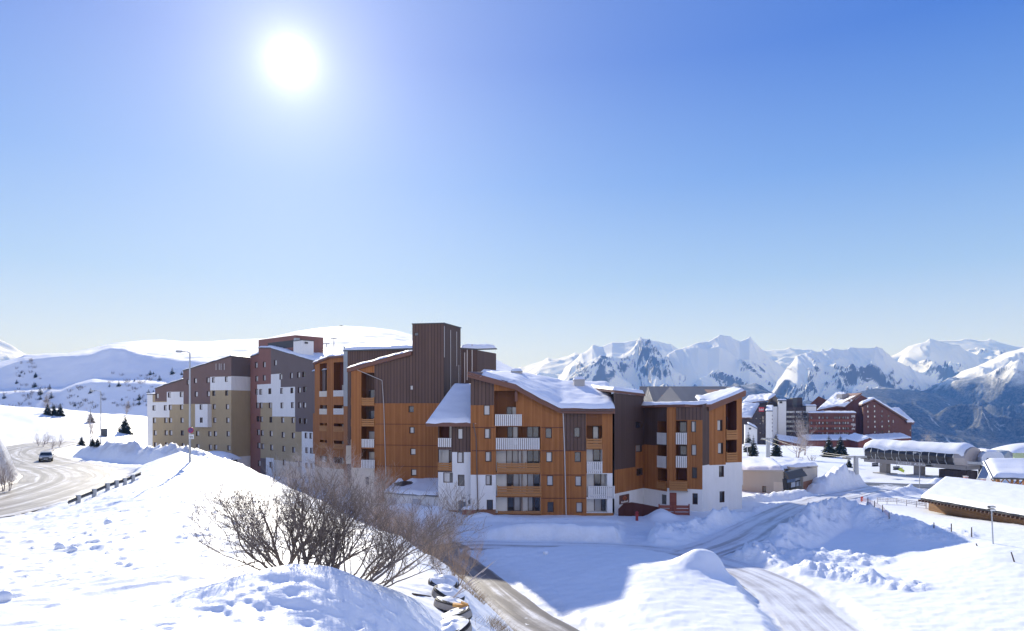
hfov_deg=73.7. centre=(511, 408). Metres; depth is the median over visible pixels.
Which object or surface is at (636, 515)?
hydrant
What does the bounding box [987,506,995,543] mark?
floodlight
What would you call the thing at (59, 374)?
hill
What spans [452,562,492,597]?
branch
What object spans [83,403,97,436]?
bare tree
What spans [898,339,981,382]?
mountains
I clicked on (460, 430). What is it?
window
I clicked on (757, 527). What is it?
road
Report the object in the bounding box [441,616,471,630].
tyre
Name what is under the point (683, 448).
window
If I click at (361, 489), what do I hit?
bare shrub
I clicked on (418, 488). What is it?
annex
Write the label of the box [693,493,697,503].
window
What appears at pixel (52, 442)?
bare tree
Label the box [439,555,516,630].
grass
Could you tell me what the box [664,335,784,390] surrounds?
mountains
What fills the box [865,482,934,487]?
road
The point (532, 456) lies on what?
window
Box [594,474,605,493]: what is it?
window
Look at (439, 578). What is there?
tyre
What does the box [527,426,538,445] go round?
window
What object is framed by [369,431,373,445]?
window
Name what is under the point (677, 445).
apartment block
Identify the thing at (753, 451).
conifer
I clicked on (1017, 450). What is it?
hut
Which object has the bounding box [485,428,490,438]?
window
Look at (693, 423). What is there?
window
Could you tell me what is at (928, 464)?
lift chair
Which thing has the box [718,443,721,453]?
window
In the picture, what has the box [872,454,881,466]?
lift chair
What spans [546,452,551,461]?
window
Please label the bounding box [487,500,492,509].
window
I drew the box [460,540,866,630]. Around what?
road
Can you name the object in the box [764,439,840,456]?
lift cable
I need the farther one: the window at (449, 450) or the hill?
the hill
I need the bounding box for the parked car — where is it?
[38,451,53,460]
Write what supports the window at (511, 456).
in the apartment block at (541, 445)
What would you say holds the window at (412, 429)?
in the apartment tower
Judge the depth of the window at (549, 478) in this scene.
78.24 m
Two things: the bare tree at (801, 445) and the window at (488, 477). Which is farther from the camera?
the bare tree at (801, 445)
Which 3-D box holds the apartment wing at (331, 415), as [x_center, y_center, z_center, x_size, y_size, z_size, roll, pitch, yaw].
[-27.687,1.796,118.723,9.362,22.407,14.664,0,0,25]
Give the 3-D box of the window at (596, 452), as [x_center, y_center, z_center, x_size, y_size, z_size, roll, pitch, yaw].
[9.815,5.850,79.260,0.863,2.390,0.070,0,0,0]
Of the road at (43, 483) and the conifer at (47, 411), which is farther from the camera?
the conifer at (47, 411)
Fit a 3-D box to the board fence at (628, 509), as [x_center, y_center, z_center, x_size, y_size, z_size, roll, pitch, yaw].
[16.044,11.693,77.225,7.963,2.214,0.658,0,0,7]
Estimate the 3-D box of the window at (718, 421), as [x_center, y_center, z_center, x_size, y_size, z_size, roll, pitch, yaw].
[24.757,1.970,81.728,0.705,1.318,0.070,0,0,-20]
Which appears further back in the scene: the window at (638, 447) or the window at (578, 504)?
the window at (638, 447)
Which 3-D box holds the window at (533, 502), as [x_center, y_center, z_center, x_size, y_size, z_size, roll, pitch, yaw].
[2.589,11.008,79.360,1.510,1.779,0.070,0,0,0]
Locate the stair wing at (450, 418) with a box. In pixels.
[426,383,475,514]
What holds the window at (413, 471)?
in the apartment tower
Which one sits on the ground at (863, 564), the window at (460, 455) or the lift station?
the lift station
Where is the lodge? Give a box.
[918,476,1023,524]
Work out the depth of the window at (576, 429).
78.24 m
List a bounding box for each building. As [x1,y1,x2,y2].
[742,393,777,444]
[742,456,817,492]
[776,398,816,445]
[800,392,914,447]
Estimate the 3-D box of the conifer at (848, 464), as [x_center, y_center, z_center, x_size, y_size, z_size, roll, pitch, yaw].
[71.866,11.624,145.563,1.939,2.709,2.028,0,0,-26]
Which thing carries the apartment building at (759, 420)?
on the ground at (863, 564)
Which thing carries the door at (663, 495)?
in the apartment block at (677, 445)
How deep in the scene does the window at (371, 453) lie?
90.61 m
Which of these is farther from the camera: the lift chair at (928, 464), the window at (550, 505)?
the lift chair at (928, 464)
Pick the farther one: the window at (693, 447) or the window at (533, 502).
the window at (693, 447)
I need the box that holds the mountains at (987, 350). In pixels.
[519,339,1023,378]
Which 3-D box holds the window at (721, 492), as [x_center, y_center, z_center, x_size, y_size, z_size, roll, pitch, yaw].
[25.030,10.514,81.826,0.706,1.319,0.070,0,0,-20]
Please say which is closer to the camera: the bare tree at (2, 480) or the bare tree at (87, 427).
the bare tree at (2, 480)
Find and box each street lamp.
[90,390,100,442]
[175,350,193,461]
[743,443,750,455]
[913,452,919,487]
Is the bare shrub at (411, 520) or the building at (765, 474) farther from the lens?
the building at (765, 474)
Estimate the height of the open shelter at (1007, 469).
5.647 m
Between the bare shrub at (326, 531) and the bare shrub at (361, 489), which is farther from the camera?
the bare shrub at (361, 489)
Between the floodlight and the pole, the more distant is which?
the pole
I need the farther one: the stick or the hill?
the hill
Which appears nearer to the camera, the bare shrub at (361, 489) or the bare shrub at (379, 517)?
the bare shrub at (379, 517)
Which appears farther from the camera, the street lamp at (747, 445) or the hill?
the hill
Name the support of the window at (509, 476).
in the apartment block at (541, 445)
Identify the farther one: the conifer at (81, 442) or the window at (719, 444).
the conifer at (81, 442)
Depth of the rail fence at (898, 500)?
85.33 m
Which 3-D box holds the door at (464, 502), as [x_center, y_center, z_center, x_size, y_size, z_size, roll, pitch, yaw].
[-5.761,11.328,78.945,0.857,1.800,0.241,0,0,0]
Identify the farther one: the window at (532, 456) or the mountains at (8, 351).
the mountains at (8, 351)
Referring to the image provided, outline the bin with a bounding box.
[101,429,106,436]
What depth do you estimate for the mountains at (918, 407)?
3038.00 m
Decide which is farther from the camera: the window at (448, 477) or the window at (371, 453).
the window at (371, 453)
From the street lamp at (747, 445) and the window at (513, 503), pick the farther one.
the street lamp at (747, 445)
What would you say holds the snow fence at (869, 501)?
on the ground at (863, 564)
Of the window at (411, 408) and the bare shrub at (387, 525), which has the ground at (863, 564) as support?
the bare shrub at (387, 525)
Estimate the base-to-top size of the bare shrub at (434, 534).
2.224 m
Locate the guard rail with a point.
(94, 491)
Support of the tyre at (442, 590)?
on the ground at (863, 564)
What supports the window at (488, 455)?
in the apartment block at (541, 445)
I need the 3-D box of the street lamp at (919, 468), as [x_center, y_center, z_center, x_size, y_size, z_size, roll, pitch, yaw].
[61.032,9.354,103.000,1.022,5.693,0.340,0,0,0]
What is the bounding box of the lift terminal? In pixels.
[961,448,1012,481]
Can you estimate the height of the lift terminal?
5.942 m
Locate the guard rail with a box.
[67,472,140,504]
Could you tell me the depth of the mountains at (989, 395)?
3412.52 m
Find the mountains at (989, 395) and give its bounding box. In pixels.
[922,348,1023,443]
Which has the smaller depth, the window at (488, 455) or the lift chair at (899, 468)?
the window at (488, 455)
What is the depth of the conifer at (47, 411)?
193.87 m
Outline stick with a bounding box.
[412,584,459,596]
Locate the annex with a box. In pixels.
[384,478,437,505]
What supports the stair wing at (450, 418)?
on the ground at (863, 564)
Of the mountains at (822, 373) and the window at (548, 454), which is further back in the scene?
the mountains at (822, 373)
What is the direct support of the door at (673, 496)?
in the apartment block at (677, 445)
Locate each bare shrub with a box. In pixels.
[174,445,491,586]
[273,454,302,486]
[284,443,337,498]
[299,437,366,508]
[340,456,393,522]
[353,460,403,525]
[365,489,410,534]
[367,499,401,529]
[386,500,444,546]
[390,496,433,533]
[403,502,466,560]
[405,517,458,556]
[417,517,488,585]
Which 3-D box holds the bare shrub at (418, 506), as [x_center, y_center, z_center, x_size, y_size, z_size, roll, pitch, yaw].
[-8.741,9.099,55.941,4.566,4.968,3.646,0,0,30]
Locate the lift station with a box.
[863,439,980,478]
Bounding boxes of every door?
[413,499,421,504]
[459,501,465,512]
[661,492,666,508]
[670,493,676,508]
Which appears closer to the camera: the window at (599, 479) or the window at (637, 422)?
the window at (599, 479)
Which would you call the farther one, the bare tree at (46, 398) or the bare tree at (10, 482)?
the bare tree at (46, 398)
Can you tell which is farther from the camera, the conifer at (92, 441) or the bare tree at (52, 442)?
the bare tree at (52, 442)
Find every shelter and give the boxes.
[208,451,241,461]
[983,458,1023,484]
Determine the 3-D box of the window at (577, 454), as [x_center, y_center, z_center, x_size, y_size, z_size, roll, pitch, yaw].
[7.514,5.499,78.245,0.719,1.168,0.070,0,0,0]
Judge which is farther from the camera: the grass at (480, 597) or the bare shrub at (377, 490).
the bare shrub at (377, 490)
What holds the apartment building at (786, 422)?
on the ground at (863, 564)
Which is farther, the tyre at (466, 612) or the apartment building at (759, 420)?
the apartment building at (759, 420)
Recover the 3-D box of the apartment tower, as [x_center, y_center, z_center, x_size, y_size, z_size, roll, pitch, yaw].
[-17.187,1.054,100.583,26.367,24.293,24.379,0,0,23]
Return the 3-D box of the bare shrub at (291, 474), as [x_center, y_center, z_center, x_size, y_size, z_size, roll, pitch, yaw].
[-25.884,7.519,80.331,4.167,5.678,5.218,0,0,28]
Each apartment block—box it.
[146,355,249,467]
[250,335,342,479]
[467,368,614,515]
[592,384,745,513]
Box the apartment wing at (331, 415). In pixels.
[312,353,342,485]
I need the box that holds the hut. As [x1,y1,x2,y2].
[992,443,1023,457]
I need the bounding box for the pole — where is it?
[90,409,90,440]
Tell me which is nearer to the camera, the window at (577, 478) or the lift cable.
the window at (577, 478)
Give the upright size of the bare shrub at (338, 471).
7.098 m
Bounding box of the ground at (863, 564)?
[0,405,1023,630]
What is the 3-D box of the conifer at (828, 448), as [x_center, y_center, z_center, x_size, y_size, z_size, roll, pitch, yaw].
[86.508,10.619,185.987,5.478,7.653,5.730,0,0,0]
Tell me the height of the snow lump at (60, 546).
0.255 m
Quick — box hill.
[0,326,512,416]
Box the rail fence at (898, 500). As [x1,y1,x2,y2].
[877,497,926,507]
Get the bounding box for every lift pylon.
[760,438,774,456]
[842,456,869,473]
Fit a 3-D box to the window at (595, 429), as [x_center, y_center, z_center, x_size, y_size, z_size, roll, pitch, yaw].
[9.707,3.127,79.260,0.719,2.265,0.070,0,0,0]
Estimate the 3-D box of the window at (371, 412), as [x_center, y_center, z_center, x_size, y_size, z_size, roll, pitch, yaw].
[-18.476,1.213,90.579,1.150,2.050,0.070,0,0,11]
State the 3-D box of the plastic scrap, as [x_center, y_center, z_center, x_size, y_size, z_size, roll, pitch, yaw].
[-0.885,3.366,11.738,0.278,0.120,0.100,0,0,-9]
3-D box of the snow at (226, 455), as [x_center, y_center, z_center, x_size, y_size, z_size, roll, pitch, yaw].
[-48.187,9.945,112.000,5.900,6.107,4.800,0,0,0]
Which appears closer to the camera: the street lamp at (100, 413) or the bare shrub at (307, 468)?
the bare shrub at (307, 468)
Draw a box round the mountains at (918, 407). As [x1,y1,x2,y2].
[728,383,1014,448]
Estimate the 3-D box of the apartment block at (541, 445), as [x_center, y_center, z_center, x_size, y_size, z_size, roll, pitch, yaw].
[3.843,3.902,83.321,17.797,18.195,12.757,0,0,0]
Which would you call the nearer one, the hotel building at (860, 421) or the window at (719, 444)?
the window at (719, 444)
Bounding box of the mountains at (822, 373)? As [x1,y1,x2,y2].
[770,347,938,400]
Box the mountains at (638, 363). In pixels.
[558,337,685,394]
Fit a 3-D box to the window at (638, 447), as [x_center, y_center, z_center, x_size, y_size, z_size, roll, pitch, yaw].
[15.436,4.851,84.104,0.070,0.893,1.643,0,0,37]
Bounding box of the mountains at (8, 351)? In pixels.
[0,340,29,361]
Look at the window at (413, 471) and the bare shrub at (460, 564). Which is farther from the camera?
the window at (413, 471)
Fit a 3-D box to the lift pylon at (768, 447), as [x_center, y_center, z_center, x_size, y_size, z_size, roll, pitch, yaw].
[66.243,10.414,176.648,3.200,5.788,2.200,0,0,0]
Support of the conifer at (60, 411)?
on the ground at (863, 564)
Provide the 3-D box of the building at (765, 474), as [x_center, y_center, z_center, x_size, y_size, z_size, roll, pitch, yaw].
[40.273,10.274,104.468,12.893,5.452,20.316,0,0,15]
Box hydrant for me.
[635,511,638,520]
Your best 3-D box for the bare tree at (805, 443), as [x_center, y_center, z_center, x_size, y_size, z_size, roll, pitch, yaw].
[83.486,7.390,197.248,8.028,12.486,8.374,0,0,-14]
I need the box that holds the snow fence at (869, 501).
[861,497,889,517]
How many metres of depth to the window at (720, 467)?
81.81 m
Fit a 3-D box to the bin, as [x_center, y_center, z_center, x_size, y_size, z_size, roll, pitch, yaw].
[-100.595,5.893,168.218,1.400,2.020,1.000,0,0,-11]
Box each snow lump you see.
[0,590,12,601]
[54,543,65,548]
[68,546,77,551]
[103,519,111,523]
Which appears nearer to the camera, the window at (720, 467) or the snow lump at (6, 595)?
the snow lump at (6, 595)
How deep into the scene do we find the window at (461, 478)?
79.03 m
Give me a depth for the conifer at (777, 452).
189.89 m
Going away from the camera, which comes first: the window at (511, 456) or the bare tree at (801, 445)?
the window at (511, 456)
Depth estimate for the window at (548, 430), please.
78.24 m
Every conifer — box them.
[43,403,52,415]
[51,405,58,415]
[56,404,64,415]
[78,435,85,445]
[89,437,94,446]
[94,437,100,447]
[117,416,133,434]
[743,432,751,451]
[748,435,758,456]
[770,436,782,456]
[819,437,837,457]
[835,435,848,455]
[846,460,852,467]
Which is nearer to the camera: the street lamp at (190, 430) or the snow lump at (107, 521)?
the snow lump at (107, 521)
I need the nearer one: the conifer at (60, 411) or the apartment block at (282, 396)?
the apartment block at (282, 396)
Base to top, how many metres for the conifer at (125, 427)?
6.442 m
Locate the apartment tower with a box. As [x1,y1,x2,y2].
[343,323,496,500]
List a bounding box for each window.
[369,389,373,397]
[369,410,373,424]
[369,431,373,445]
[369,451,373,459]
[409,406,413,411]
[410,427,414,432]
[411,448,415,454]
[411,469,415,475]
[444,472,452,482]
[449,450,450,466]
[457,452,463,462]
[458,428,462,438]
[458,475,464,485]
[484,405,489,414]
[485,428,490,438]
[485,452,491,461]
[486,475,491,484]
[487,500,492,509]
[506,407,515,417]
[506,451,518,467]
[507,426,517,445]
[507,474,518,485]
[507,497,520,510]
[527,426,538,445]
[527,451,538,467]
[527,474,539,485]
[528,497,539,510]
[546,428,551,437]
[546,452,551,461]
[547,476,552,485]
[547,502,553,511]
[574,427,579,436]
[575,452,580,461]
[575,476,580,485]
[576,502,581,511]
[592,426,598,443]
[593,449,599,469]
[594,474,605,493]
[594,499,605,510]
[636,421,639,428]
[636,445,640,451]
[636,468,640,475]
[679,422,686,439]
[680,445,686,462]
[691,421,695,431]
[691,444,695,455]
[692,467,696,477]
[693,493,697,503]
[717,420,720,430]
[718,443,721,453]
[719,466,722,476]
[720,491,722,501]
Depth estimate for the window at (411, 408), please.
88.23 m
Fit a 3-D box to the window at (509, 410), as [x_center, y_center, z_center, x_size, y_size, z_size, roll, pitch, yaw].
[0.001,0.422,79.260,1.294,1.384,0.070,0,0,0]
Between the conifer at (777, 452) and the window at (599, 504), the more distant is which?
the conifer at (777, 452)
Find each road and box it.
[0,442,126,516]
[423,542,578,630]
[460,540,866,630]
[669,484,905,555]
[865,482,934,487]
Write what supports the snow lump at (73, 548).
on the ground at (863, 564)
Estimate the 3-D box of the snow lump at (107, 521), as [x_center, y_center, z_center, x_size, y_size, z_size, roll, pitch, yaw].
[-19.226,5.405,32.493,0.364,0.300,0.381,0,0,-38]
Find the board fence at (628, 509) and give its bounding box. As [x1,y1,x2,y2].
[618,502,689,515]
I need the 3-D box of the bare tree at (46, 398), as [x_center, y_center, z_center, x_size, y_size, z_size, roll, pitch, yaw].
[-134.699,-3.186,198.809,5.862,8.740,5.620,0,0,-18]
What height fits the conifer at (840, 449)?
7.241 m
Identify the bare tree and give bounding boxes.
[0,441,23,490]
[1,452,23,490]
[32,431,41,445]
[39,387,54,407]
[48,432,57,448]
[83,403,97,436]
[778,408,815,457]
[793,414,815,454]
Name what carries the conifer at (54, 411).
on the ground at (863, 564)
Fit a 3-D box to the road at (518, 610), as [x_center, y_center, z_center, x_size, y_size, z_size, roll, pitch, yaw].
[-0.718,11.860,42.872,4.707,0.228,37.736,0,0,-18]
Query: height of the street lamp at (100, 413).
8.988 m
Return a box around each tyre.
[428,573,458,588]
[432,584,464,600]
[433,596,468,612]
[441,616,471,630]
[442,606,471,619]
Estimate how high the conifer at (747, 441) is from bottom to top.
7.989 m
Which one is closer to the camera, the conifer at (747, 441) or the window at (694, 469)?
the window at (694, 469)
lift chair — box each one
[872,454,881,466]
[893,457,904,471]
[925,454,932,466]
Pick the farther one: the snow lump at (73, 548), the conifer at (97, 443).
the conifer at (97, 443)
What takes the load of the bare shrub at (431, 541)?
on the ground at (863, 564)
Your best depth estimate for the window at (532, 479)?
79.36 m
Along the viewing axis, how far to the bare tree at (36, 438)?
119.67 m
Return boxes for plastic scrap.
[453,601,467,607]
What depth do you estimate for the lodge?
74.94 m
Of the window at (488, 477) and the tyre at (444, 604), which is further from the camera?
the window at (488, 477)
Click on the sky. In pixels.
(539, 180)
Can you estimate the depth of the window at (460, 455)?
79.05 m
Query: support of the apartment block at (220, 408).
on the ground at (863, 564)
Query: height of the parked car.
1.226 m
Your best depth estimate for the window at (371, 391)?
90.61 m
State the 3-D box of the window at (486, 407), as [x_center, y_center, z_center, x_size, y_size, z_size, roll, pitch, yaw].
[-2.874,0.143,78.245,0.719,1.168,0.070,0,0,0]
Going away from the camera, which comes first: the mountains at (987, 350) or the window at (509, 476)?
the window at (509, 476)
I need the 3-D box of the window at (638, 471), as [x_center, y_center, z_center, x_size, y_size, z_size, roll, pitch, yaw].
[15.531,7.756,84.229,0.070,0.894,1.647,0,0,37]
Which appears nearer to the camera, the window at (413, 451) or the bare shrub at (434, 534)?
the bare shrub at (434, 534)
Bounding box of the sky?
[0,0,1023,367]
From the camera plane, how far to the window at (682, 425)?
81.84 m

